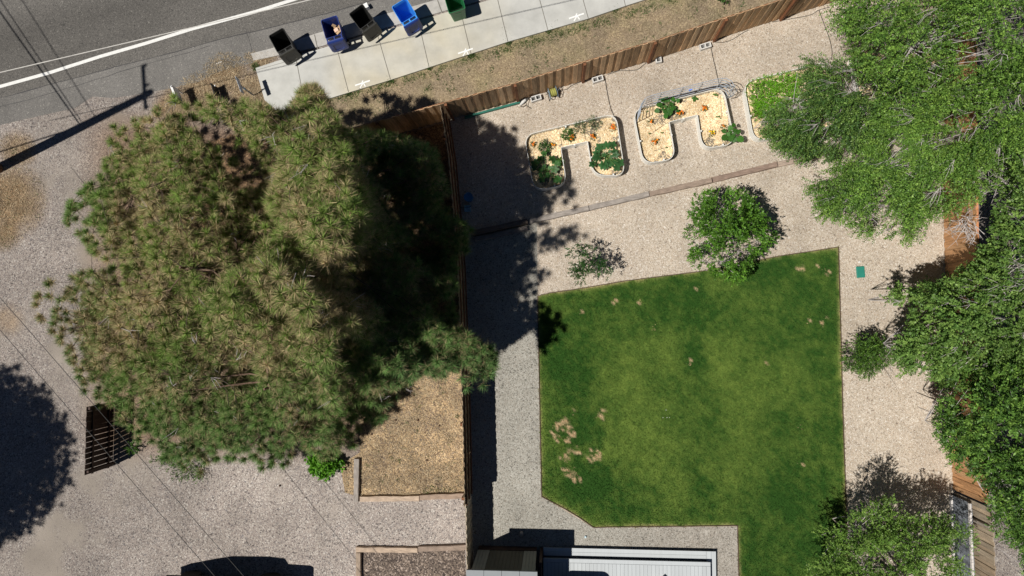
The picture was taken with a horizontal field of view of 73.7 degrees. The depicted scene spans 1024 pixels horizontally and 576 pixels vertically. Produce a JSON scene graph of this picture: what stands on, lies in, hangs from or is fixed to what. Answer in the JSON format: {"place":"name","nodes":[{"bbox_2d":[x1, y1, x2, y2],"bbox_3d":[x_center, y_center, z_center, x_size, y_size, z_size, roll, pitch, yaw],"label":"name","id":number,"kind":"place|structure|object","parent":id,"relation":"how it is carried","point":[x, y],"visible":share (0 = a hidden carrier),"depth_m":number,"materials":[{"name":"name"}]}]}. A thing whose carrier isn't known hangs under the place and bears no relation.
{"place":"outdoors","nodes":[
{"label":"outdoors","id":0,"kind":"place"},
{"bbox_2d":[0,330,213,574],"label":"overhead wire","id":1,"kind":"object","parent":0,"point":[107,453],"visible":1,"depth_m":21.14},
{"bbox_2d":[0,298,243,575],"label":"overhead wire","id":2,"kind":"object","parent":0,"point":[119,434],"visible":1,"depth_m":20.95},
{"bbox_2d":[0,0,370,97],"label":"road","id":3,"kind":"structure","parent":0,"point":[34,31],"depth_m":25.97,"materials":[{"name":"grey asphalt"}]},
{"bbox_2d":[0,0,295,87],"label":"road marking","id":4,"kind":"object","parent":3,"relation":"on","point":[120,50],"visible":0.88,"depth_m":25.87,"materials":[{"name":"paint"}]},
{"bbox_2d":[363,2,369,9],"bbox_3d":[-5.374,-10.395,25.210,0.170,0.225,0.204,-26,86,2],"label":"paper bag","id":5,"kind":"object","parent":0,"point":[366,5],"visible":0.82,"depth_m":25.13,"materials":[{"name":"white paper"}]},
{"bbox_2d":[256,0,641,109],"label":"sidewalk","id":6,"kind":"structure","parent":0,"point":[443,36],"depth_m":25.04,"materials":[{"name":"concrete"}]},
{"bbox_2d":[269,28,302,64],"bbox_3d":[-8.188,-8.723,24.932,0.642,1.061,0.997,-29,86,2],"label":"wheelie bin","id":7,"kind":"object","parent":6,"relation":"on","point":[288,52],"visible":1,"depth_m":24.69,"materials":[{"name":"black plastic"}]},
{"bbox_2d":[321,15,349,52],"bbox_3d":[-6.362,-9.136,24.827,0.642,1.061,0.997,-16,87,3],"label":"wheelie bin","id":8,"kind":"object","parent":6,"relation":"on","point":[338,42],"visible":1,"depth_m":24.56,"materials":[{"name":"blue plastic"}]},
{"bbox_2d":[332,24,340,34],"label":"cardboard scraps","id":9,"kind":"object","parent":8,"relation":"in","point":[337,30],"visible":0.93,"depth_m":24.60,"materials":[{"name":"brown cardboard"}]},
{"bbox_2d":[355,80,369,87],"bbox_3d":[-5.482,-7.509,25.122,0.585,0.004,0.262,-30,86,2],"label":"utility marking","id":10,"kind":"object","parent":6,"relation":"on","point":[362,83],"visible":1,"depth_m":25.12,"materials":[{"name":"paint"}]},
{"bbox_2d":[349,4,381,41],"bbox_3d":[-5.239,-9.507,24.767,0.642,1.061,0.997,-36,86,2],"label":"wheelie bin","id":11,"kind":"object","parent":6,"relation":"on","point":[365,22],"visible":1,"depth_m":24.51,"materials":[{"name":"black plastic"}]},
{"bbox_2d":[392,0,422,36],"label":"wheelie bin","id":12,"kind":"object","parent":6,"relation":"on","point":[408,18],"visible":1,"depth_m":24.42,"materials":[{"name":"blue plastic"}]},
{"bbox_2d":[445,0,465,21],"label":"wheelie bin","id":13,"kind":"object","parent":6,"relation":"on","point":[457,15],"visible":1,"depth_m":24.63,"materials":[{"name":"green plastic"}]},
{"bbox_2d":[458,48,472,55],"bbox_3d":[-1.677,-8.614,24.912,0.575,0.004,0.259,-30,86,2],"label":"utility marking","id":14,"kind":"object","parent":6,"relation":"on","point":[465,51],"visible":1,"depth_m":24.91,"materials":[{"name":"paint"}]},
{"bbox_2d":[569,13,583,20],"bbox_3d":[2.353,-9.804,24.690,0.565,0.004,0.256,-30,86,2],"label":"utility marking","id":15,"kind":"object","parent":6,"relation":"on","point":[576,16],"visible":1,"depth_m":24.69,"materials":[{"name":"paint"}]},
{"bbox_2d":[460,205,470,211],"bbox_3d":[-1.644,-2.860,24.567,0.367,0.457,0.225,0,88,4],"label":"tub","id":16,"kind":"object","parent":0,"point":[467,208],"visible":1,"depth_m":24.53,"materials":[{"name":"blue plastic"}]},
{"bbox_2d":[331,0,644,98],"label":"curb","id":17,"kind":"structure","parent":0,"point":[492,47],"depth_m":24.91,"materials":[{"name":"concrete"}]},
{"bbox_2d":[0,0,1023,575],"bbox_3d":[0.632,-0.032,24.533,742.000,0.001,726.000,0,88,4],"label":"ground","id":18,"kind":"structure","parent":0,"point":[60,514],"depth_m":25.32,"materials":[{"name":"beige gravel"}]},
{"bbox_2d":[84,402,116,474],"bbox_3d":[-14.792,5.378,24.578,0.112,1.532,2.378,0,88,4],"label":"slatted screen","id":19,"kind":"object","parent":18,"relation":"on","point":[96,419],"visible":0.91,"depth_m":24.49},
{"bbox_2d":[123,440,139,455],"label":"trailing weed","id":20,"kind":"object","parent":18,"relation":"on","point":[130,449],"visible":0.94,"depth_m":25.03,"materials":[{"name":"green plant"}]},
{"bbox_2d":[170,85,182,102],"bbox_3d":[-12.305,-7.077,25.262,0.070,0.820,0.644,-23,86,3],"label":"yard sign","id":21,"kind":"object","parent":18,"relation":"on","point":[174,89],"visible":0.52,"depth_m":25.09,"materials":[{"name":"white plastic"}]},
{"bbox_2d":[149,452,207,483],"bbox_3d":[-12.223,6.534,24.671,2.317,0.972,1.220,0,88,4],"label":"trailing weed","id":22,"kind":"object","parent":18,"relation":"on","point":[172,464],"visible":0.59,"depth_m":24.92,"materials":[{"name":"green plant"}]},
{"bbox_2d":[210,83,221,99],"bbox_3d":[-10.873,-7.244,25.266,0.201,0.635,0.626,-19,87,3],"label":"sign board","id":23,"kind":"object","parent":18,"relation":"on","point":[215,89],"visible":0.85,"depth_m":25.24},
{"bbox_2d":[0,0,432,124],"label":"road shoulder","id":24,"kind":"object","parent":18,"relation":"on","point":[157,75],"visible":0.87,"depth_m":25.78},
{"bbox_2d":[0,45,209,106],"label":"road crack","id":25,"kind":"object","parent":24,"relation":"on","point":[107,76],"visible":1,"depth_m":25.89,"materials":[{"name":"black asphalt"}]},
{"bbox_2d":[1,0,372,97],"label":"road crack","id":26,"kind":"object","parent":24,"relation":"on","point":[190,47],"visible":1,"depth_m":25.71,"materials":[{"name":"black asphalt"}]},
{"bbox_2d":[251,0,482,60],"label":"curb","id":27,"kind":"structure","parent":24,"relation":"on","point":[391,19],"depth_m":25.27,"materials":[{"name":"concrete"}]},
{"bbox_2d":[166,570,279,575],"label":"parked van","id":28,"kind":"object","parent":18,"relation":"on","point":[194,573],"visible":1,"depth_m":24.53,"materials":[{"name":"paint"}]},
{"bbox_2d":[235,76,254,95],"bbox_3d":[-9.681,-7.216,24.852,0.076,1.301,0.600,-18,87,3],"label":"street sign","id":29,"kind":"object","parent":18,"relation":"on","point":[239,85],"visible":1,"depth_m":24.39,"materials":[{"name":"metal"}]},
{"bbox_2d":[155,288,414,477],"bbox_3d":[-7.900,4.210,19.928,9.457,10.118,4.885,-40,86,1],"label":"pine tree","id":30,"kind":"object","parent":18,"relation":"on","point":[270,384],"visible":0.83,"depth_m":20.83,"materials":[{"name":"green plant"}]},
{"bbox_2d":[167,124,459,399],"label":"pine litter","id":31,"kind":"object","parent":18,"relation":"on","point":[432,135],"visible":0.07,"depth_m":25.35,"materials":[{"name":"brown plant"}]},
{"bbox_2d":[29,91,298,446],"bbox_3d":[-12.570,-0.879,21.062,10.460,8.753,10.357,-40,86,1],"label":"pine tree","id":32,"kind":"object","parent":31,"relation":"on","point":[95,319],"visible":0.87,"depth_m":21.14,"materials":[{"name":"green plant"}]},
{"bbox_2d":[195,79,459,237],"bbox_3d":[-5.768,-4.442,20.207,5.499,9.832,7.948,-38,86,2],"label":"pine tree","id":33,"kind":"object","parent":31,"relation":"on","point":[323,150],"visible":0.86,"depth_m":19.52,"materials":[{"name":"green plant"}]},
{"bbox_2d":[204,184,501,395],"bbox_3d":[-3.629,0.255,18.848,6.534,11.894,5.851,0,88,4],"label":"pine tree","id":34,"kind":"object","parent":31,"relation":"on","point":[377,311],"visible":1,"depth_m":18.99,"materials":[{"name":"green plant"}]},
{"bbox_2d":[303,452,345,481],"bbox_3d":[-6.752,6.310,24.299,1.387,1.117,1.235,-32,86,2],"label":"leafy shrub","id":35,"kind":"object","parent":18,"relation":"on","point":[322,470],"visible":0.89,"depth_m":24.44,"materials":[{"name":"green plant"}]},
{"bbox_2d":[356,552,361,575],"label":"landscape timber","id":36,"kind":"object","parent":18,"relation":"on","point":[358,563],"visible":1,"depth_m":24.40,"materials":[{"name":"brown wood"}]},
{"bbox_2d":[0,0,750,493],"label":"weeds","id":37,"kind":"object","parent":18,"relation":"on","point":[254,66],"visible":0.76,"depth_m":24.85,"materials":[{"name":"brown plant"}]},
{"bbox_2d":[356,546,417,552],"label":"landscape timber","id":38,"kind":"object","parent":18,"relation":"on","point":[394,549],"visible":1,"depth_m":24.35,"materials":[{"name":"brown wood"}]},
{"bbox_2d":[360,495,419,501],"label":"landscape timber","id":39,"kind":"object","parent":18,"relation":"on","point":[378,498],"visible":1,"depth_m":24.42,"materials":[{"name":"brown wood"}]},
{"bbox_2d":[341,321,463,495],"bbox_3d":[-3.844,4.357,24.651,4.778,0.001,6.405,0,88,4],"label":"dry grass bed","id":40,"kind":"object","parent":18,"relation":"on","point":[430,413],"visible":0.54,"depth_m":24.59,"materials":[{"name":"brown plant"}]},
{"bbox_2d":[353,458,359,501],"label":"landscape timber","id":41,"kind":"object","parent":40,"relation":"on","point":[356,476],"visible":1,"depth_m":24.52,"materials":[{"name":"brown wood"}]},
{"bbox_2d":[0,0,808,495],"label":"dry grass","id":42,"kind":"structure","parent":18,"relation":"on","point":[256,96],"depth_m":24.88,"materials":[{"name":"plant"}]},
{"bbox_2d":[362,550,465,575],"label":"mulch bed","id":43,"kind":"object","parent":18,"relation":"on","point":[439,563],"visible":1,"depth_m":24.41,"materials":[{"name":"brown wood"}]},
{"bbox_2d":[420,492,463,499],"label":"landscape timber","id":44,"kind":"object","parent":18,"relation":"on","point":[448,495],"visible":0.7,"depth_m":24.29,"materials":[{"name":"brown wood"}]},
{"bbox_2d":[418,543,467,551],"bbox_3d":[-2.444,9.241,24.287,1.786,0.168,0.217,-4,87,4],"label":"landscape timber","id":45,"kind":"object","parent":18,"relation":"on","point":[441,547],"visible":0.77,"depth_m":24.23,"materials":[{"name":"brown wood"}]},
{"bbox_2d":[440,106,472,506],"bbox_3d":[-1.809,0.554,23.737,0.367,1.865,13.434,-4,88,4],"label":"picket fence","id":46,"kind":"object","parent":18,"relation":"on","point":[465,423],"visible":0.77,"depth_m":23.53,"materials":[{"name":"brown wood"}]},
{"bbox_2d":[466,545,536,575],"bbox_3d":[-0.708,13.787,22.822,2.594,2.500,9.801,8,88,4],"label":"garden shed","id":47,"kind":"structure","parent":18,"relation":"on","point":[505,560],"depth_m":22.75,"materials":[{"name":"black plastic"}]},
{"bbox_2d":[485,550,523,572],"bbox_3d":[-0.241,9.137,22.844,1.167,1.960,0.028,0,88,4],"label":"door","id":48,"kind":"structure","parent":47,"relation":"in","point":[497,559],"depth_m":22.85,"materials":[{"name":"black plastic"}]},
{"bbox_2d":[269,0,824,152],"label":"verge","id":49,"kind":"structure","parent":18,"relation":"on","point":[475,76],"depth_m":24.85,"materials":[{"name":"soil"}]},
{"bbox_2d":[350,0,831,138],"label":"picket fence","id":50,"kind":"object","parent":18,"relation":"on","point":[713,31],"visible":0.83,"depth_m":23.64,"materials":[{"name":"brown wood"}]},
{"bbox_2d":[801,50,1023,248],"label":"elm tree","id":51,"kind":"object","parent":18,"relation":"on","point":[923,118],"visible":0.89,"depth_m":19.05,"materials":[{"name":"green plant"}]},
{"bbox_2d":[868,144,1023,398],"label":"elm tree","id":52,"kind":"object","parent":18,"relation":"on","point":[991,272],"visible":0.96,"depth_m":19.13,"materials":[{"name":"green plant"}]},
{"bbox_2d":[938,206,988,248],"bbox_3d":[14.404,-2.041,22.231,2.206,2.962,1.332,-41,86,1],"label":"bare brush","id":53,"kind":"object","parent":18,"relation":"on","point":[969,217],"visible":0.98,"depth_m":21.18,"materials":[{"name":"grey plant"}]},
{"bbox_2d":[917,349,1023,575],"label":"broad tree","id":54,"kind":"object","parent":18,"relation":"on","point":[975,449],"visible":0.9,"depth_m":18.61,"materials":[{"name":"green plant"}]},
{"bbox_2d":[954,492,995,575],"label":"weathered fence","id":55,"kind":"object","parent":18,"relation":"on","point":[984,562],"visible":0.58,"depth_m":21.75,"materials":[{"name":"brown wood"}]},
{"bbox_2d":[968,151,1019,217],"bbox_3d":[15.036,-3.179,21.790,2.700,3.851,2.890,31,90,4],"label":"bare brush","id":56,"kind":"object","parent":18,"relation":"on","point":[1005,181],"visible":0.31,"depth_m":20.55,"materials":[{"name":"grey plant"}]},
{"bbox_2d":[465,223,737,575],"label":"gravel path","id":57,"kind":"structure","parent":0,"point":[509,504],"depth_m":24.37,"materials":[{"name":"grey gravel"}]},
{"bbox_2d":[463,494,472,568],"bbox_3d":[-1.497,9.067,23.546,0.123,1.534,3.624,-1,88,4],"label":"fence","id":58,"kind":"object","parent":57,"relation":"on","point":[469,532],"visible":0.85,"depth_m":23.44,"materials":[{"name":"brown wood"}]},
{"bbox_2d":[474,226,527,241],"bbox_3d":[-0.396,-1.954,24.602,1.942,0.149,0.199,-12,87,3],"label":"landscape timber","id":59,"kind":"object","parent":57,"relation":"on","point":[500,233],"visible":1,"depth_m":24.55,"materials":[{"name":"brown wood"}]},
{"bbox_2d":[539,547,542,575],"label":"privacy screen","id":60,"kind":"object","parent":57,"relation":"on","point":[541,554],"visible":1,"depth_m":22.96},
{"bbox_2d":[543,547,715,575],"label":"deck","id":61,"kind":"structure","parent":57,"relation":"on","point":[566,561],"depth_m":23.62,"materials":[{"name":"grey wood"}]},
{"bbox_2d":[536,247,848,575],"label":"lawn","id":62,"kind":"structure","parent":0,"point":[544,366],"depth_m":23.96,"materials":[{"name":"green plant"}]},
{"bbox_2d":[537,247,848,575],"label":"steel edging","id":63,"kind":"object","parent":62,"relation":"on","point":[708,525],"visible":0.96,"depth_m":23.84,"materials":[{"name":"brown metal"}]},
{"bbox_2d":[450,0,953,575],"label":"yard gravel","id":64,"kind":"structure","parent":0,"point":[892,444],"depth_m":24.26,"materials":[{"name":"beige gravel"}]},
{"bbox_2d":[464,192,472,201],"bbox_3d":[-1.556,-3.259,24.628,0.329,0.355,0.329,0,88,4],"label":"bucket","id":65,"kind":"object","parent":64,"relation":"on","point":[468,196],"visible":1,"depth_m":24.48,"materials":[{"name":"blue plastic"}]},
{"bbox_2d":[465,101,519,118],"bbox_3d":[-0.711,-6.468,24.806,2.070,0.140,0.070,-14,87,3],"label":"edging board","id":66,"kind":"object","parent":64,"relation":"on","point":[491,110],"visible":1,"depth_m":24.76,"materials":[{"name":"green plastic"}]},
{"bbox_2d":[470,218,528,235],"bbox_3d":[-0.465,-2.176,24.535,2.110,0.310,0.219,-12,87,3],"label":"landscape timber","id":67,"kind":"object","parent":64,"relation":"on","point":[505,226],"visible":0.82,"depth_m":24.40,"materials":[{"name":"brown wood"}]},
{"bbox_2d":[520,97,531,108],"bbox_3d":[0.484,-6.714,24.664,0.440,0.262,0.415,0,88,4],"label":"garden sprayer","id":68,"kind":"object","parent":64,"relation":"on","point":[523,101],"visible":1,"depth_m":24.69,"materials":[{"name":"white plastic"}]},
{"bbox_2d":[530,94,541,102],"bbox_3d":[0.865,-6.848,24.691,0.390,0.190,0.190,-17,87,3],"label":"cinder block","id":69,"kind":"object","parent":64,"relation":"on","point":[535,98],"depth_m":24.64,"materials":[{"name":"grey concrete"}]},
{"bbox_2d":[546,85,559,100],"bbox_3d":[1.476,-7.023,24.521,0.514,0.458,0.509,0,88,4],"label":"hose reel","id":70,"kind":"object","parent":64,"relation":"on","point":[552,92],"visible":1,"depth_m":24.41,"materials":[{"name":"metal"}]},
{"bbox_2d":[529,206,588,223],"bbox_3d":[1.683,-2.629,24.480,2.166,0.171,0.219,-12,87,3],"label":"landscape timber","id":71,"kind":"object","parent":64,"relation":"on","point":[555,215],"visible":1,"depth_m":24.42,"materials":[{"name":"brown wood"}]},
{"bbox_2d":[526,115,623,190],"bbox_3d":[2.233,-4.797,24.384,3.322,0.460,2.178,-10,87,3],"label":"raised bed","id":72,"kind":"object","parent":64,"relation":"on","point":[603,133],"visible":0.77,"depth_m":24.35,"materials":[{"name":"white metal"}]},
{"bbox_2d":[537,140,552,153],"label":"garden plant","id":73,"kind":"object","parent":72,"relation":"on","point":[544,145],"visible":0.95,"depth_m":24.29,"materials":[{"name":"green plant"}]},
{"bbox_2d":[531,150,561,183],"bbox_3d":[1.218,-4.259,24.204,1.117,0.366,1.191,0,88,4],"label":"squash plant","id":74,"kind":"object","parent":72,"relation":"on","point":[554,168],"visible":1,"depth_m":24.10,"materials":[{"name":"green plant"}]},
{"bbox_2d":[560,127,575,140],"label":"garden plant","id":75,"kind":"object","parent":72,"relation":"on","point":[569,133],"visible":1,"depth_m":24.26,"materials":[{"name":"green plant"}]},
{"bbox_2d":[573,120,585,133],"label":"tomato plant","id":76,"kind":"object","parent":72,"relation":"on","point":[577,125],"visible":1,"depth_m":24.18,"materials":[{"name":"green plant"}]},
{"bbox_2d":[585,115,601,131],"bbox_3d":[2.861,-5.857,24.081,0.590,0.524,0.530,43,91,4],"label":"tomato plant","id":77,"kind":"object","parent":72,"relation":"on","point":[590,121],"visible":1,"depth_m":24.14,"materials":[{"name":"green plant"}]},
{"bbox_2d":[589,141,623,170],"bbox_3d":[3.324,-4.636,24.071,1.242,0.383,1.080,0,88,4],"label":"squash plant","id":78,"kind":"object","parent":72,"relation":"on","point":[618,163],"visible":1,"depth_m":23.99,"materials":[{"name":"green plant"}]},
{"bbox_2d":[564,239,612,286],"bbox_3d":[2.588,-0.894,23.463,1.564,1.946,1.625,-12,87,3],"label":"sapling","id":79,"kind":"object","parent":64,"relation":"on","point":[580,265],"visible":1,"depth_m":23.06,"materials":[{"name":"green plant"}]},
{"bbox_2d":[592,75,603,83],"bbox_3d":[3.083,-7.500,24.569,0.390,0.190,0.190,-17,87,3],"label":"cinder block","id":80,"kind":"object","parent":64,"relation":"on","point":[598,79],"depth_m":24.52,"materials":[{"name":"grey concrete"}]},
{"bbox_2d":[589,191,648,210],"bbox_3d":[3.814,-3.099,24.356,2.170,0.171,0.217,-13,87,3],"label":"landscape timber","id":81,"kind":"object","parent":64,"relation":"on","point":[643,195],"visible":1,"depth_m":24.29,"materials":[{"name":"brown wood"}]},
{"bbox_2d":[655,57,661,63],"bbox_3d":[5.243,-8.148,24.451,0.200,0.190,0.190,-9,87,3],"label":"cinder block","id":82,"kind":"object","parent":64,"relation":"on","point":[658,60],"depth_m":24.41,"materials":[{"name":"grey concrete"}]},
{"bbox_2d":[649,178,711,196],"bbox_3d":[5.976,-3.573,24.231,2.229,0.171,0.214,-12,87,3],"label":"landscape timber","id":83,"kind":"object","parent":64,"relation":"on","point":[703,182],"visible":1,"depth_m":24.16,"materials":[{"name":"brown wood"}]},
{"bbox_2d":[633,89,732,164],"bbox_3d":[6.035,-5.656,24.164,3.293,0.460,2.044,-13,87,3],"label":"raised bed","id":84,"kind":"object","parent":64,"relation":"on","point":[706,121],"visible":0.94,"depth_m":24.12,"materials":[{"name":"white metal"}]},
{"bbox_2d":[654,97,679,118],"bbox_3d":[5.455,-6.350,24.014,0.961,0.345,0.711,-29,86,2],"label":"squash plant","id":85,"kind":"object","parent":84,"relation":"on","point":[667,112],"visible":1,"depth_m":23.92,"materials":[{"name":"green plant"}]},
{"bbox_2d":[636,78,736,122],"bbox_3d":[5.988,-6.528,23.585,3.461,1.170,0.536,-13,87,3],"label":"pipe trellis","id":86,"kind":"object","parent":84,"relation":"on","point":[641,106],"visible":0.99,"depth_m":23.42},
{"bbox_2d":[707,129,715,136],"bbox_3d":[7.013,-5.446,23.960,0.304,0.196,0.304,0,88,4],"label":"marigold","id":87,"kind":"object","parent":84,"relation":"on","point":[711,133],"visible":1,"depth_m":23.95,"materials":[{"name":"yellow plant"}]},
{"bbox_2d":[721,123,743,142],"bbox_3d":[7.642,-5.368,23.768,0.775,0.462,0.669,0,88,4],"label":"squash plant","id":88,"kind":"object","parent":84,"relation":"on","point":[732,137],"visible":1,"depth_m":23.65,"materials":[{"name":"green plant"}]},
{"bbox_2d":[699,41,711,50],"bbox_3d":[6.889,-8.619,24.360,0.390,0.190,0.190,-17,87,3],"label":"cinder block","id":89,"kind":"object","parent":64,"relation":"on","point":[705,46],"depth_m":24.31,"materials":[{"name":"grey concrete"}]},
{"bbox_2d":[682,185,780,286],"bbox_3d":[7.203,-1.833,22.386,3.376,3.616,3.351,24,90,4],"label":"ornamental tree","id":90,"kind":"object","parent":64,"relation":"on","point":[733,228],"visible":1,"depth_m":22.07,"materials":[{"name":"green plant"}]},
{"bbox_2d":[712,161,777,182],"bbox_3d":[8.211,-4.088,24.103,2.290,0.169,0.212,-13,87,3],"label":"landscape timber","id":91,"kind":"object","parent":64,"relation":"on","point":[723,177],"visible":1,"depth_m":24.04,"materials":[{"name":"brown wood"}]},
{"bbox_2d":[742,63,833,142],"bbox_3d":[9.768,-6.477,23.948,3.091,0.460,2.289,-10,87,3],"label":"raised bed","id":92,"kind":"object","parent":64,"relation":"on","point":[752,124],"visible":0.27,"depth_m":23.95,"materials":[{"name":"white metal"}]},
{"bbox_2d":[749,109,761,119],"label":"garden plant","id":93,"kind":"object","parent":92,"relation":"on","point":[754,110],"visible":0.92,"depth_m":23.84,"materials":[{"name":"green plant"}]},
{"bbox_2d":[745,70,803,122],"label":"garden greens","id":94,"kind":"object","parent":92,"relation":"on","point":[770,85],"visible":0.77,"depth_m":23.59,"materials":[{"name":"green plant"}]},
{"bbox_2d":[777,154,820,166],"bbox_3d":[10.101,-4.499,24.034,1.513,0.088,0.212,-11,87,3],"label":"landscape timber","id":95,"kind":"object","parent":64,"relation":"on","point":[782,163],"visible":0.62,"depth_m":24.02,"materials":[{"name":"brown wood"}]},
{"bbox_2d":[753,51,904,168],"bbox_3d":[10.517,-5.857,22.021,5.513,4.540,4.256,0,88,4],"label":"elm tree","id":96,"kind":"object","parent":64,"relation":"on","point":[847,109],"visible":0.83,"depth_m":21.24,"materials":[{"name":"green plant"}]},
{"bbox_2d":[856,266,864,277],"bbox_3d":[12.133,-0.557,23.767,0.290,0.050,0.400,-4,88,4],"label":"valve box lid","id":97,"kind":"object","parent":64,"relation":"on","point":[860,271],"visible":1,"depth_m":23.74,"materials":[{"name":"green plastic"}]},
{"bbox_2d":[837,332,898,383],"bbox_3d":[11.949,2.371,22.612,2.429,2.273,1.877,0,88,4],"label":"shrub","id":98,"kind":"object","parent":64,"relation":"on","point":[865,354],"visible":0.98,"depth_m":22.35,"materials":[{"name":"green plant"}]},
{"bbox_2d":[800,493,980,575],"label":"willow tree","id":99,"kind":"object","parent":64,"relation":"on","point":[869,548],"visible":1,"depth_m":20.63,"materials":[{"name":"green plant"}]},
{"bbox_2d":[848,34,945,110],"bbox_3d":[13.341,-7.483,23.750,2.972,0.460,2.107,-13,87,3],"label":"raised bed","id":100,"kind":"object","parent":64,"relation":"on","point":[874,53],"visible":0.1,"depth_m":23.74,"materials":[{"name":"white metal"}]},
{"bbox_2d":[819,0,1023,109],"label":"elm tree","id":101,"kind":"object","parent":64,"relation":"on","point":[948,18],"visible":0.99,"depth_m":18.05,"materials":[{"name":"green plant"}]},
{"bbox_2d":[949,494,974,575],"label":"grey panel","id":102,"kind":"object","parent":64,"relation":"on","point":[961,509],"visible":0.69,"depth_m":22.55,"materials":[{"name":"paint"}]},
{"bbox_2d":[942,9,988,503],"bbox_3d":[15.019,-2.199,22.724,0.276,1.865,18.075,0,88,4],"label":"cedar fence","id":103,"kind":"object","parent":64,"relation":"on","point":[955,254],"visible":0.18,"depth_m":22.58,"materials":[{"name":"brown wood"}]},
{"bbox_3d":[-20.001,-5.098,20.090,0.400,12.000,1.714,0,88,4],"label":"utility pole","id":104,"kind":"object","parent":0,"visible":0},
{"bbox_2d":[0,0,308,72],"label":"overhead wire","id":105,"kind":"object","parent":104,"relation":"attached to","point":[155,36],"visible":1,"depth_m":20.04,"materials":[{"name":"black metal"}]}
]}

